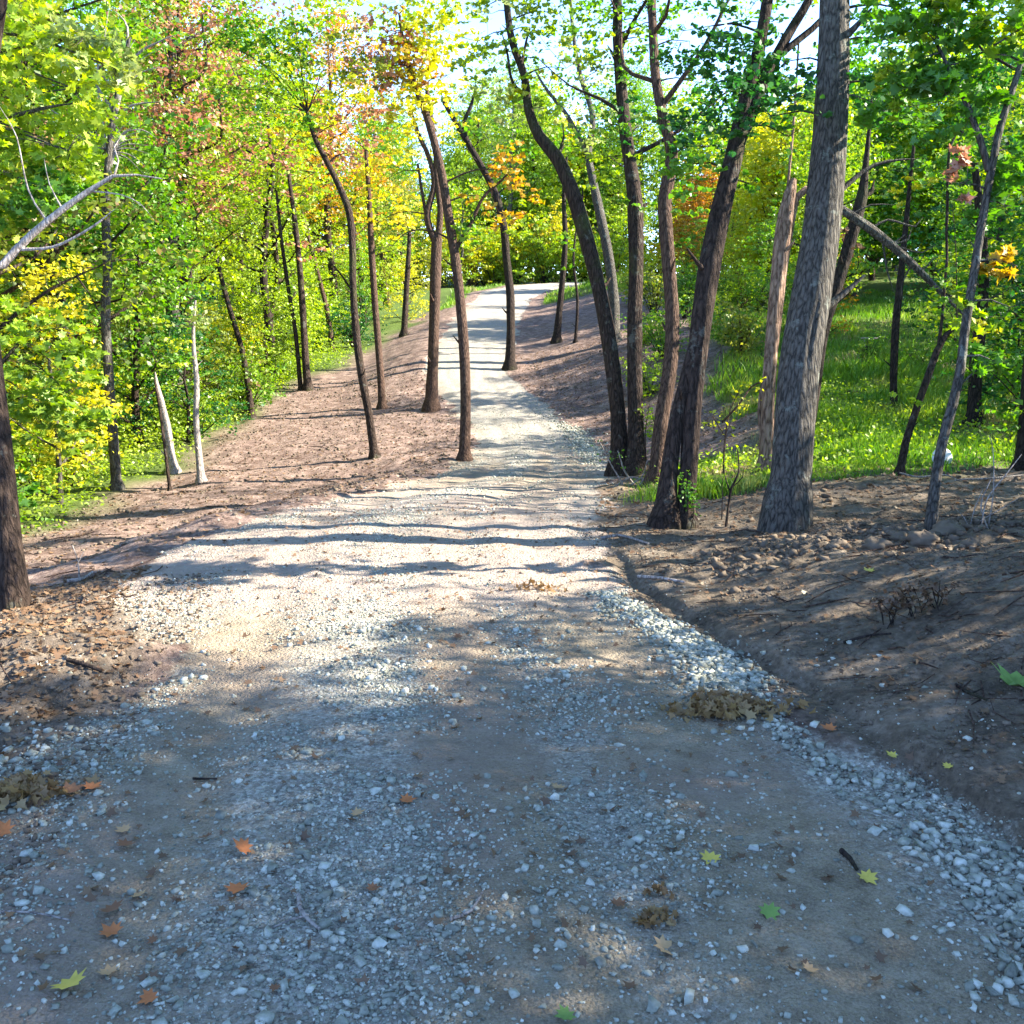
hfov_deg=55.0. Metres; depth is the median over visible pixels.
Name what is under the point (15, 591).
edge tree
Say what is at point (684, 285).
shrub
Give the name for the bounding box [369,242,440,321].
sapling
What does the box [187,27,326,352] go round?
broadleaf tree
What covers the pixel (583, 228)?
curved tree
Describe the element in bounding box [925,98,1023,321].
young tree
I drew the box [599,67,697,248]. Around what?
broadleaf tree
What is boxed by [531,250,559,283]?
shrub
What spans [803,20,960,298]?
broadleaf tree
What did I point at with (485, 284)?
shrub
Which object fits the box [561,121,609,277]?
broadleaf tree
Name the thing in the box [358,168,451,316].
young tree
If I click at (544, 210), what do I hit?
sapling
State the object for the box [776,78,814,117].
broadleaf tree
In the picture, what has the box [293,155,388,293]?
young tree
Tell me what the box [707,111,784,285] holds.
young tree
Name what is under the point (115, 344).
broadleaf tree
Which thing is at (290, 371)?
shrub
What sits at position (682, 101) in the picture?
broadleaf tree
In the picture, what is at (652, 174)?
broadleaf tree
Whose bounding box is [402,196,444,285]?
shrub
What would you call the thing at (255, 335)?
shrub
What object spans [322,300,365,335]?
shrub
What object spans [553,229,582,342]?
thin sapling
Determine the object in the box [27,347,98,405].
shrub
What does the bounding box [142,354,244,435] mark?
shrub
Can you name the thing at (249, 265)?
broadleaf tree
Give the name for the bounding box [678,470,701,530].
ivy clump
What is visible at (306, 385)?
double trunk tree
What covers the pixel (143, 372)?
shrub
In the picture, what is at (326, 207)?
broadleaf tree
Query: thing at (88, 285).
young tree
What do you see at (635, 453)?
upright tree
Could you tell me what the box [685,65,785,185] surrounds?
broadleaf tree
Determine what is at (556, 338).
meadow verge tree
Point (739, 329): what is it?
shrub
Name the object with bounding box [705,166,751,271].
young tree
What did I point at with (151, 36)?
broadleaf tree
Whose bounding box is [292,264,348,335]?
shrub
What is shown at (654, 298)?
shrub
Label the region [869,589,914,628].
dead weed
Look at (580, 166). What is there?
broadleaf tree
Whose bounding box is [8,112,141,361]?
young tree
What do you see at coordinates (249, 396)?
edge sapling
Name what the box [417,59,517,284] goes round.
broadleaf tree
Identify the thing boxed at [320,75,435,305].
broadleaf tree
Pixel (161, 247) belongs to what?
sapling
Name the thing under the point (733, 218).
young tree
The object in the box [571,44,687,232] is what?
broadleaf tree
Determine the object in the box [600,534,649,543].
brow branch
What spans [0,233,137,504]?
sapling
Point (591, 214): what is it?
broadleaf tree
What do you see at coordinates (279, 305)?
sapling
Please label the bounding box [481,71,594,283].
broadleaf tree
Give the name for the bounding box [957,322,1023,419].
shrub
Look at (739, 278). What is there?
shrub
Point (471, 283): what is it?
shrub
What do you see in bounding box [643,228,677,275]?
shrub
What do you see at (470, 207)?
sapling
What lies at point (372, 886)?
fallen leaf
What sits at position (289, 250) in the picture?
sapling
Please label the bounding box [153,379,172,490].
bare pole trunk
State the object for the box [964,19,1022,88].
broadleaf tree
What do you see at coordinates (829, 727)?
fallen leaf
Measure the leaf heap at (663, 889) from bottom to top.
0.039 m
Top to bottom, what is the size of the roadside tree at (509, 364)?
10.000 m
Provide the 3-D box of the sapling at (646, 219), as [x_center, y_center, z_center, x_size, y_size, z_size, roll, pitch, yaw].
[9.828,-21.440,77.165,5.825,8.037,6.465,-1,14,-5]
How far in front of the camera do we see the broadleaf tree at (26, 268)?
23.18 m
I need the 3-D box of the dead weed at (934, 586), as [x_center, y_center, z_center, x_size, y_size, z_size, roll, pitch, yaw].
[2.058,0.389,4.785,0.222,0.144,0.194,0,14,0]
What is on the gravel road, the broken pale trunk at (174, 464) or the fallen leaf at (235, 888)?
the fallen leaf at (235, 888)
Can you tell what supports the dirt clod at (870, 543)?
on the ground at (534, 326)
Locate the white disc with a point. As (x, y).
(948, 455)
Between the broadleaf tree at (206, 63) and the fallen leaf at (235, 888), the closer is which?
the fallen leaf at (235, 888)
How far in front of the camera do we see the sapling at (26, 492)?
14.34 m
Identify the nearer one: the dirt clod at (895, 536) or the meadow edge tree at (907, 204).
the dirt clod at (895, 536)
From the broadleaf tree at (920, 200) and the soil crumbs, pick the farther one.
the broadleaf tree at (920, 200)
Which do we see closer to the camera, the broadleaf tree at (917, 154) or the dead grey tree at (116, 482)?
the dead grey tree at (116, 482)
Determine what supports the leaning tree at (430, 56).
on the ground at (534, 326)
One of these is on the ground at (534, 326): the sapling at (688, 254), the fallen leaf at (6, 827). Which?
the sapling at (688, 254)
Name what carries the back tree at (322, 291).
on the ground at (534, 326)
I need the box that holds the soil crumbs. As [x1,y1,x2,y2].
[0,328,1023,889]
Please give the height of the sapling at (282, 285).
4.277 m
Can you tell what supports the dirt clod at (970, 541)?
on the ground at (534, 326)
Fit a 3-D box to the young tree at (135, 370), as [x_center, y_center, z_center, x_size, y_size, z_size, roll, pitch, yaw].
[-8.874,-4.972,22.599,4.266,7.584,4.390,-7,15,-27]
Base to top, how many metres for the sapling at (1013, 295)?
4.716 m
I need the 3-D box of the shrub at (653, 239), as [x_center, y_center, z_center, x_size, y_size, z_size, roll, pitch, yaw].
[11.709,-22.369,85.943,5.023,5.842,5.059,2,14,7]
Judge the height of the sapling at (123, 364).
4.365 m
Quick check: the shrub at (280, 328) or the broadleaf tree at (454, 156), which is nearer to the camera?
the shrub at (280, 328)
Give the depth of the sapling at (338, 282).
47.97 m
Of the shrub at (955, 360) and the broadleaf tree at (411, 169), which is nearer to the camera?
the shrub at (955, 360)
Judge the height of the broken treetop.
1.395 m
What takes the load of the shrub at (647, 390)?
on the ground at (534, 326)
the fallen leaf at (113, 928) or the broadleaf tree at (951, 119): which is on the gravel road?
the fallen leaf at (113, 928)
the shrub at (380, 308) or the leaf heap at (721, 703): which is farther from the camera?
the shrub at (380, 308)
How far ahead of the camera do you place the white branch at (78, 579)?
6.77 m
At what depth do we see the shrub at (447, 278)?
78.90 m
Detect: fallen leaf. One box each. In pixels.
[0,819,16,836]
[50,967,86,989]
[58,781,85,793]
[82,781,101,788]
[98,964,120,974]
[99,920,123,936]
[100,899,122,911]
[115,823,131,831]
[116,838,134,845]
[131,889,145,896]
[136,988,158,1004]
[146,935,157,943]
[223,882,249,893]
[233,837,252,853]
[268,983,280,991]
[351,807,365,815]
[367,882,381,890]
[399,792,415,802]
[452,633,462,637]
[551,782,565,787]
[555,1004,575,1019]
[610,896,627,905]
[654,934,672,954]
[699,850,720,864]
[759,902,780,920]
[803,961,818,972]
[820,722,835,730]
[857,868,877,884]
[887,751,897,757]
[943,762,952,767]
[991,662,1023,686]
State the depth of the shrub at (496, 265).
80.10 m
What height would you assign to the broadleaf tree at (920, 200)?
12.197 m
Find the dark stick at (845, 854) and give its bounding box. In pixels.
[839,848,858,870]
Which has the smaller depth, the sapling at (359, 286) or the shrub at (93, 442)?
the shrub at (93, 442)
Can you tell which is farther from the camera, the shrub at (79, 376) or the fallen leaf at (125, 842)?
the shrub at (79, 376)
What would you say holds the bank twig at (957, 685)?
on the ground at (534, 326)
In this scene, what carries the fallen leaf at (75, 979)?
on the gravel road
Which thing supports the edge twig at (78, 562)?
on the ground at (534, 326)
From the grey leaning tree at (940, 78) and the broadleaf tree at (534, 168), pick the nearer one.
the grey leaning tree at (940, 78)
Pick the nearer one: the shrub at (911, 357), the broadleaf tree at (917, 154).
the shrub at (911, 357)
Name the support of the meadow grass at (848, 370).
on the ground at (534, 326)
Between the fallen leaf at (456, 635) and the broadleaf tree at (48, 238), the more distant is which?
the broadleaf tree at (48, 238)
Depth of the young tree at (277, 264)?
35.36 m
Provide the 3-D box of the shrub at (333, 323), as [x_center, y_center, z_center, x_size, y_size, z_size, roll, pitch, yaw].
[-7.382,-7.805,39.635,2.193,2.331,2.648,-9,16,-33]
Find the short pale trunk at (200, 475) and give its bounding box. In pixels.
[139,300,228,483]
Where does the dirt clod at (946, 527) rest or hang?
on the ground at (534, 326)
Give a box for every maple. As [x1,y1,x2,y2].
[0,0,155,242]
[0,293,118,508]
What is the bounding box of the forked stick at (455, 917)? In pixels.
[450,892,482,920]
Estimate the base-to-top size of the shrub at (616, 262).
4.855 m
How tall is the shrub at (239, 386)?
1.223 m
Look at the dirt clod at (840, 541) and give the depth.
6.49 m
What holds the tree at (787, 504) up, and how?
on the ground at (534, 326)
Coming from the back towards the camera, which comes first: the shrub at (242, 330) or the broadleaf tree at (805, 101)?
the broadleaf tree at (805, 101)
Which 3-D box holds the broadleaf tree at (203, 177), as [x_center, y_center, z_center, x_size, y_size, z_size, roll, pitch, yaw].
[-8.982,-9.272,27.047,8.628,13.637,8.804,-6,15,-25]
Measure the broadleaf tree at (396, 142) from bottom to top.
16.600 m
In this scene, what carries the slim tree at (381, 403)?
on the ground at (534, 326)
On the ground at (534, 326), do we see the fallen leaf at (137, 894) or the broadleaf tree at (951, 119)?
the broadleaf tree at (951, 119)
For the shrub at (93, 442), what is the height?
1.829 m
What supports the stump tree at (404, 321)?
on the ground at (534, 326)
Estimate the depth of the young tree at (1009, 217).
19.26 m
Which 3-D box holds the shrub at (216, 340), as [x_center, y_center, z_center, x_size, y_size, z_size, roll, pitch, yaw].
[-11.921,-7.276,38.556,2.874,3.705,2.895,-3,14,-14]
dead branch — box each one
[899,472,1022,481]
[956,436,1021,528]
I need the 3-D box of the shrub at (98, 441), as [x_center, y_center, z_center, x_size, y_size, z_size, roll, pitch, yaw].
[-8.534,-1.884,18.492,2.694,3.307,2.713,9,16,32]
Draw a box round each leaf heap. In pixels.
[0,769,99,809]
[500,577,578,594]
[630,904,679,930]
[642,880,674,899]
[659,685,816,733]
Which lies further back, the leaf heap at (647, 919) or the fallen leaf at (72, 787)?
the fallen leaf at (72, 787)
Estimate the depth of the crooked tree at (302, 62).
19.63 m
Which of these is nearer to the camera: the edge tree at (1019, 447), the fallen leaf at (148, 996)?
the fallen leaf at (148, 996)
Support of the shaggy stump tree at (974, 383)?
on the ground at (534, 326)
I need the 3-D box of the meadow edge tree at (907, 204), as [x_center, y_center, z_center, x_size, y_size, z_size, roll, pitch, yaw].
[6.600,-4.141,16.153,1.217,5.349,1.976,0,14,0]
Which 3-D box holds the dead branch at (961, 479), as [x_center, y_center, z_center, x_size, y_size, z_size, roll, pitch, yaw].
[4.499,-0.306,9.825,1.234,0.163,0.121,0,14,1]
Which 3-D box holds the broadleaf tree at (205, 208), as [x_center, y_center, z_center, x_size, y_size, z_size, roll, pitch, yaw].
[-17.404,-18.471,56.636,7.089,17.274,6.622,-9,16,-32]
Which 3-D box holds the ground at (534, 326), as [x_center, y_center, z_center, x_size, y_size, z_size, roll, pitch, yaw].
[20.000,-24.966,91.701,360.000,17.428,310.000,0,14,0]
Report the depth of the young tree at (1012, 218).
26.26 m
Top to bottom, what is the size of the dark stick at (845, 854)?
0.020 m
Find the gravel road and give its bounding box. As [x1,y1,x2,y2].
[0,282,1023,1023]
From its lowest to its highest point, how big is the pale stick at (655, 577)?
0.082 m
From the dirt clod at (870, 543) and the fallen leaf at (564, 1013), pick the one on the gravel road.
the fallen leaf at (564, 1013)
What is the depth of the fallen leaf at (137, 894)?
2.75 m
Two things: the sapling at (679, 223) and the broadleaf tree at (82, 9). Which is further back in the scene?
the sapling at (679, 223)
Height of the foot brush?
0.624 m
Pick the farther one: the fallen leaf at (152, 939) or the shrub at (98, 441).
the shrub at (98, 441)
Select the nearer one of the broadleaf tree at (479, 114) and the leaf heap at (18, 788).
the leaf heap at (18, 788)
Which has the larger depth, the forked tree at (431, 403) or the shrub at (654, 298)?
the shrub at (654, 298)
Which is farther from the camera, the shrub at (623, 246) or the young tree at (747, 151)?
the shrub at (623, 246)
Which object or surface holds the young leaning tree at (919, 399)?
on the ground at (534, 326)
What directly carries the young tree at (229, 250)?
on the ground at (534, 326)
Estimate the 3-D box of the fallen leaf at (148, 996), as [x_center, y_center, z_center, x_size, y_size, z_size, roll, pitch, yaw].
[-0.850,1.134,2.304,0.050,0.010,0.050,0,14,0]
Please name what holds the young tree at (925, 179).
on the ground at (534, 326)
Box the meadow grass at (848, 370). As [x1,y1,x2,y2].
[440,274,1020,504]
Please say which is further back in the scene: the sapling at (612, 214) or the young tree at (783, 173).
the sapling at (612, 214)
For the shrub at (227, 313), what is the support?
on the ground at (534, 326)
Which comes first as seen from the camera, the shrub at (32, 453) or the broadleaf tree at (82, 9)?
the shrub at (32, 453)
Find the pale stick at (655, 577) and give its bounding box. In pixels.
[637,575,684,582]
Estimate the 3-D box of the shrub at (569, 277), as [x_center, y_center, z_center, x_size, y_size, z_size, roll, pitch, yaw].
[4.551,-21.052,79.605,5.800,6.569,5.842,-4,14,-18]
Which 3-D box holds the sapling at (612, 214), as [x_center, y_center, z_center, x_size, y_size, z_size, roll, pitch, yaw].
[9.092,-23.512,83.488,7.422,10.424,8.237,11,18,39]
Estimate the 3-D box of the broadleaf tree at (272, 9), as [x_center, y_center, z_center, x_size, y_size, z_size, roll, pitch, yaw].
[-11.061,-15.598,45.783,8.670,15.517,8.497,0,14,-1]
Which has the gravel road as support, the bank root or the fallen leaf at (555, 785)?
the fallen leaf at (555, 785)
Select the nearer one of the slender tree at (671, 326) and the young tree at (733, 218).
the slender tree at (671, 326)
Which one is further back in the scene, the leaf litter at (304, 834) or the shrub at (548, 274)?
the shrub at (548, 274)
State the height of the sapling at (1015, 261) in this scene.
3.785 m
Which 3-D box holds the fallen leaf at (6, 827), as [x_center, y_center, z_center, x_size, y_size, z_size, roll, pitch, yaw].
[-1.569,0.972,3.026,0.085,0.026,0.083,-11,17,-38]
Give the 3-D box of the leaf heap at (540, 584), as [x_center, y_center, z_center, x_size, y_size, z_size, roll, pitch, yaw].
[0.167,0.460,6.107,0.506,0.102,0.250,0,14,0]
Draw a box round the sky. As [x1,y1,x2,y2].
[52,0,1013,279]
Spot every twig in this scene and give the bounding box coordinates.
[0,910,71,920]
[72,545,83,577]
[192,777,216,779]
[954,683,987,700]
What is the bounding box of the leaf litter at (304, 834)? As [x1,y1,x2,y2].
[0,332,1023,991]
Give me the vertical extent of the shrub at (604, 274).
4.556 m
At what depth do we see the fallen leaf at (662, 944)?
2.48 m
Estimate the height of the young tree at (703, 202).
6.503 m
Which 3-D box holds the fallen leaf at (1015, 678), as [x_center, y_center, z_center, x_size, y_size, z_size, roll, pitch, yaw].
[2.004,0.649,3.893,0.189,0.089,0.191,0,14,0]
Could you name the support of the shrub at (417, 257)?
on the ground at (534, 326)
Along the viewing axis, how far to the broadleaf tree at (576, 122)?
95.64 m
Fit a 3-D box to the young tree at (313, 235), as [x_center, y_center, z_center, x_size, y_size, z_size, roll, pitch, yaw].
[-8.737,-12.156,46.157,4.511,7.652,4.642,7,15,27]
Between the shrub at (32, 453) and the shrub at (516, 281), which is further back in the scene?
the shrub at (516, 281)
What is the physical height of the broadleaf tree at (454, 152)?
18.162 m
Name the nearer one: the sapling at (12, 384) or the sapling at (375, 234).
the sapling at (12, 384)
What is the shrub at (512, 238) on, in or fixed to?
on the ground at (534, 326)
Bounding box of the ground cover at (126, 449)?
[14,330,1018,533]
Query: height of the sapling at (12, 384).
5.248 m
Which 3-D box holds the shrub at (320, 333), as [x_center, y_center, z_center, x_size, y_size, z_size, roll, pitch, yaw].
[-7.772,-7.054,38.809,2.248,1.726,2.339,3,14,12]
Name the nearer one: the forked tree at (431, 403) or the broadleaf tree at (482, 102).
the forked tree at (431, 403)
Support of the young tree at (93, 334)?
on the ground at (534, 326)
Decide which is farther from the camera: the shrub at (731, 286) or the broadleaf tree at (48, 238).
the shrub at (731, 286)
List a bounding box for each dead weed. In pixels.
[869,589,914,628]
[884,582,935,618]
[912,575,959,610]
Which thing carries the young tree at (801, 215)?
on the ground at (534, 326)
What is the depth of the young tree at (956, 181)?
26.14 m
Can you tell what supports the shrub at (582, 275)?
on the ground at (534, 326)
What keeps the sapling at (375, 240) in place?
on the ground at (534, 326)
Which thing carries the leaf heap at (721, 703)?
on the gravel road
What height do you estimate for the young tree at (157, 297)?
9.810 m
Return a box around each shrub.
[7,401,91,497]
[8,324,134,486]
[10,407,54,471]
[16,406,127,461]
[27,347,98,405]
[92,326,150,403]
[103,354,210,432]
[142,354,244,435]
[151,287,268,420]
[196,289,243,366]
[202,290,259,345]
[207,328,293,411]
[210,296,274,364]
[216,369,264,402]
[243,318,274,347]
[247,336,319,379]
[248,294,286,339]
[262,272,336,357]
[284,311,337,348]
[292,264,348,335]
[310,291,350,343]
[316,289,389,347]
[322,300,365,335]
[342,259,393,322]
[384,234,430,285]
[389,218,429,286]
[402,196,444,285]
[414,214,469,287]
[426,197,518,286]
[459,211,502,286]
[460,208,527,286]
[474,229,532,284]
[480,190,556,284]
[482,223,554,284]
[509,190,581,283]
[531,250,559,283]
[532,210,600,282]
[556,209,603,281]
[571,194,656,275]
[581,234,626,280]
[589,230,643,280]
[616,244,685,312]
[616,255,655,302]
[617,289,692,357]
[619,345,678,397]
[620,307,664,343]
[628,237,659,275]
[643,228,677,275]
[655,242,726,318]
[679,290,731,327]
[710,297,763,344]
[712,293,785,356]
[715,240,787,311]
[718,271,755,301]
[736,286,788,311]
[845,326,890,361]
[887,341,939,368]
[926,297,1022,383]
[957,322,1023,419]
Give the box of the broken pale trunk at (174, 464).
[154,372,181,474]
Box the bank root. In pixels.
[843,633,890,643]
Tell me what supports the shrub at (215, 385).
on the ground at (534, 326)
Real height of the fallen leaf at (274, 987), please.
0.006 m
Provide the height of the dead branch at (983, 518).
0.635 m
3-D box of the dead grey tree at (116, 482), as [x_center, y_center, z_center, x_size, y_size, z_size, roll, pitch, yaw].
[-7.096,-4.784,18.455,2.176,8.886,2.097,-10,17,-35]
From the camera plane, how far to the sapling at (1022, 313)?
18.09 m
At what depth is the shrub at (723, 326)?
27.10 m
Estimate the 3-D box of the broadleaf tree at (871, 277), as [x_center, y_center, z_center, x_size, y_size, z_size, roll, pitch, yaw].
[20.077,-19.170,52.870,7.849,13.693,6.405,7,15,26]
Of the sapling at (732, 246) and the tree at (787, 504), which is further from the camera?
the sapling at (732, 246)
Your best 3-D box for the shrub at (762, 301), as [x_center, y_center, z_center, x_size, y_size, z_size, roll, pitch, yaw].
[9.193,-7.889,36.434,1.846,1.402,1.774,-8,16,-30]
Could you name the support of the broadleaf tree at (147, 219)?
on the ground at (534, 326)
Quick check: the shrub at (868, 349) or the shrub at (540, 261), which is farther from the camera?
the shrub at (540, 261)
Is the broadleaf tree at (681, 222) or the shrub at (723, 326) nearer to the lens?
the shrub at (723, 326)
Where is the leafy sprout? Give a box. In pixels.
[635,403,654,460]
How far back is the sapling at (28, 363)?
22.86 m
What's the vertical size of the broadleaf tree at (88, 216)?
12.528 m
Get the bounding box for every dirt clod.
[830,537,846,546]
[861,537,893,549]
[889,531,906,540]
[907,529,939,546]
[929,519,964,536]
[958,537,980,547]
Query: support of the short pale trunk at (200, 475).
on the ground at (534, 326)
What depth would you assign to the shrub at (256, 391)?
27.23 m
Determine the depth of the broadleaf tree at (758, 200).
38.21 m
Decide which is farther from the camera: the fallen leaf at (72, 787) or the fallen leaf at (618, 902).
the fallen leaf at (72, 787)
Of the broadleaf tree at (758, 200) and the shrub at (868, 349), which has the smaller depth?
the shrub at (868, 349)
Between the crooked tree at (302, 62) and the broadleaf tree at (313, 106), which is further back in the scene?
the broadleaf tree at (313, 106)
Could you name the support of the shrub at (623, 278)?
on the ground at (534, 326)
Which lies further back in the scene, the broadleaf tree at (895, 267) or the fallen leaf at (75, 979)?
the broadleaf tree at (895, 267)
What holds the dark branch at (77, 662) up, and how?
on the ground at (534, 326)
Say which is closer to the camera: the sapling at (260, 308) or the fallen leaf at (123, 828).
the fallen leaf at (123, 828)
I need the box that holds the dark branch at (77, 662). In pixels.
[66,657,102,672]
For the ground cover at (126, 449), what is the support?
on the ground at (534, 326)
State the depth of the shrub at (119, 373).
32.70 m
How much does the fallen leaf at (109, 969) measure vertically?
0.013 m
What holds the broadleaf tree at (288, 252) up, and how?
on the ground at (534, 326)
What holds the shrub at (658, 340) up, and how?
on the ground at (534, 326)
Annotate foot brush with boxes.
[591,440,654,486]
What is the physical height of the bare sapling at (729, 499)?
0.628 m
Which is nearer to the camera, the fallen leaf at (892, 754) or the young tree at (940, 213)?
the fallen leaf at (892, 754)
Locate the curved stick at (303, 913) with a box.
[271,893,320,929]
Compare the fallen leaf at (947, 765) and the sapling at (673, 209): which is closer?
the fallen leaf at (947, 765)
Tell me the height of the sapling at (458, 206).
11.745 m
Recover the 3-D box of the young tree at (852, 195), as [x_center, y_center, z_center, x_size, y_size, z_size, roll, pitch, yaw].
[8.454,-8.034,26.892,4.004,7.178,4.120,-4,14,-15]
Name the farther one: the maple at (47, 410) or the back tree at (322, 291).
the back tree at (322, 291)
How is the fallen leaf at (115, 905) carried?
on the gravel road
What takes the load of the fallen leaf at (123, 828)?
on the gravel road
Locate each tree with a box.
[0,0,31,611]
[0,0,152,125]
[0,0,212,368]
[0,0,255,468]
[0,0,261,370]
[0,13,129,450]
[0,24,191,314]
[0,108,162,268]
[2,84,160,423]
[3,55,167,435]
[7,211,127,370]
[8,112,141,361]
[29,119,224,447]
[45,0,311,415]
[47,0,223,384]
[51,7,177,490]
[58,0,318,406]
[63,3,292,357]
[64,7,260,314]
[84,0,255,310]
[121,209,211,344]
[147,0,400,458]
[153,11,304,338]
[163,9,341,376]
[170,32,266,337]
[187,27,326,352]
[189,2,358,339]
[195,67,364,337]
[209,98,326,390]
[216,150,259,296]
[244,0,427,307]
[245,132,324,283]
[259,75,351,299]
[279,170,347,351]
[283,170,379,307]
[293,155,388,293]
[294,171,364,287]
[310,102,398,409]
[311,128,421,326]
[316,0,544,461]
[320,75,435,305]
[339,108,443,290]
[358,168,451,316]
[360,27,479,412]
[369,121,431,286]
[372,183,436,337]
[388,99,445,284]
[400,45,541,370]
[403,0,627,476]
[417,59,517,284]
[419,104,496,279]
[423,113,506,278]
[426,149,468,246]
[446,79,511,283]
[454,46,572,249]
[462,0,806,476]
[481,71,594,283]
[488,114,584,257]
[494,115,529,280]
[496,100,584,263]
[498,0,640,342]
[537,113,620,343]
[559,0,818,485]
[559,129,615,278]
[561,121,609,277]
[567,61,660,271]
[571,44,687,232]
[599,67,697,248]
[635,0,866,529]
[638,127,680,271]
[644,75,728,261]
[651,160,714,276]
[673,116,730,230]
[673,166,743,271]
[682,96,777,273]
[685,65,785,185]
[696,71,814,298]
[700,172,764,290]
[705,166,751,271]
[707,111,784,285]
[714,0,968,532]
[729,101,875,269]
[734,78,916,305]
[753,116,856,292]
[755,43,806,469]
[757,103,877,293]
[759,135,863,291]
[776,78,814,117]
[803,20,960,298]
[805,0,1023,470]
[814,95,934,441]
[846,20,924,280]
[852,0,1023,530]
[862,133,905,273]
[863,4,990,289]
[865,102,941,270]
[883,95,961,409]
[884,45,1023,340]
[889,130,1005,475]
[893,8,1004,281]
[894,71,1023,400]
[904,104,1021,296]
[905,73,992,286]
[906,17,1023,278]
[924,136,1018,426]
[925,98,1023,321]
[934,100,1023,319]
[953,13,1022,82]
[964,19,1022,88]
[972,130,1023,318]
[988,129,1023,241]
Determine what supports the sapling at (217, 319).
on the ground at (534, 326)
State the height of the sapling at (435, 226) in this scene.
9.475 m
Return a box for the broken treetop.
[842,204,962,314]
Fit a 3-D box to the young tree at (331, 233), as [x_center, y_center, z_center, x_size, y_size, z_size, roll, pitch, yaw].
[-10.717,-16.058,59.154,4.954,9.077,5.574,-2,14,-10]
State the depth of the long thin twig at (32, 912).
2.61 m
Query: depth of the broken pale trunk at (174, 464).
19.84 m
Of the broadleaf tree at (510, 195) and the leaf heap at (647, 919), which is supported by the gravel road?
the leaf heap at (647, 919)
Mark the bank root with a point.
(860, 637)
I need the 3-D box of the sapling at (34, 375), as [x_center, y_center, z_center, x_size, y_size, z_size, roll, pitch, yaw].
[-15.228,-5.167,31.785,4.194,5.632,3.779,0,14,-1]
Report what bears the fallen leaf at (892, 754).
on the ground at (534, 326)
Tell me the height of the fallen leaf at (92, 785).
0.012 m
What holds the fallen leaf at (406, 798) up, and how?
on the gravel road
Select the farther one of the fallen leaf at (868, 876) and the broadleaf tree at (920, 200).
the broadleaf tree at (920, 200)
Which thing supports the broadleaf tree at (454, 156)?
on the ground at (534, 326)
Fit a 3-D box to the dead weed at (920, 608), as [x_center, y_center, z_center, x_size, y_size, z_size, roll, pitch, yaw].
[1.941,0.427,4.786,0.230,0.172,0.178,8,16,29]
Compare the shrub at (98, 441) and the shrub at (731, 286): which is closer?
the shrub at (98, 441)
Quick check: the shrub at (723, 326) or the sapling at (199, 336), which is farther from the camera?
the shrub at (723, 326)
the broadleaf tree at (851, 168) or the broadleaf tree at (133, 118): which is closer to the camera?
the broadleaf tree at (133, 118)
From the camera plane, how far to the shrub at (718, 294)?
31.03 m
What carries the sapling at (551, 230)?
on the ground at (534, 326)
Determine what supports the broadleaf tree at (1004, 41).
on the ground at (534, 326)
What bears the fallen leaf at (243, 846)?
on the gravel road
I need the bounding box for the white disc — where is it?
[932,449,951,463]
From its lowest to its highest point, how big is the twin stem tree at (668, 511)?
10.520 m
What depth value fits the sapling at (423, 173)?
83.63 m
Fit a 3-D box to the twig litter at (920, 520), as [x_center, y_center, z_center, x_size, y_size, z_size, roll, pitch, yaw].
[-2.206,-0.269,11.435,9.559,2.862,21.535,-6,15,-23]
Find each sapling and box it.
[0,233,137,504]
[0,273,38,470]
[0,316,81,461]
[1,349,70,528]
[14,337,101,419]
[90,289,164,418]
[117,218,229,403]
[118,283,271,444]
[162,286,260,379]
[183,228,274,418]
[213,252,315,389]
[244,256,297,350]
[252,262,296,341]
[281,249,349,337]
[306,235,356,309]
[332,230,391,329]
[342,202,421,286]
[356,197,393,288]
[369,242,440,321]
[384,161,435,285]
[401,180,466,279]
[411,182,474,279]
[415,144,500,286]
[444,187,498,285]
[511,199,572,283]
[514,171,587,282]
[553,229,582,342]
[583,171,650,277]
[605,186,660,275]
[649,174,708,273]
[652,176,692,271]
[675,207,706,281]
[681,214,734,290]
[686,215,749,305]
[701,376,765,476]
[721,450,743,526]
[731,227,757,286]
[733,189,803,329]
[829,235,870,333]
[921,210,1023,349]
[924,134,1023,410]
[995,216,1023,379]
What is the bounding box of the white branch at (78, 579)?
[67,571,93,582]
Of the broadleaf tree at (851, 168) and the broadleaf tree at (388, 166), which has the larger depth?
the broadleaf tree at (388, 166)
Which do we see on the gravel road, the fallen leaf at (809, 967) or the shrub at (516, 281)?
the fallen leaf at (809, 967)
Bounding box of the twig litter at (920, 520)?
[0,438,1023,743]
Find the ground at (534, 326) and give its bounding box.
[0,244,1023,850]
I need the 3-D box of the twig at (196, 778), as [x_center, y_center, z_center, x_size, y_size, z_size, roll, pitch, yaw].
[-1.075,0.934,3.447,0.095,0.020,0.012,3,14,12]
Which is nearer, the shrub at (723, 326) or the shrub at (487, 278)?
the shrub at (723, 326)
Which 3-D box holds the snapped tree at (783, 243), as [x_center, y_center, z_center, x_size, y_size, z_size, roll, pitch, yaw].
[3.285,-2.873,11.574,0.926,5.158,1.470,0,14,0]
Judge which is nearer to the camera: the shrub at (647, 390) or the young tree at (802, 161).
the shrub at (647, 390)
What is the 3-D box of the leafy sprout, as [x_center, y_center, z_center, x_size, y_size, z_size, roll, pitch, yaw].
[2.145,-1.170,15.154,0.553,1.039,0.473,0,14,0]

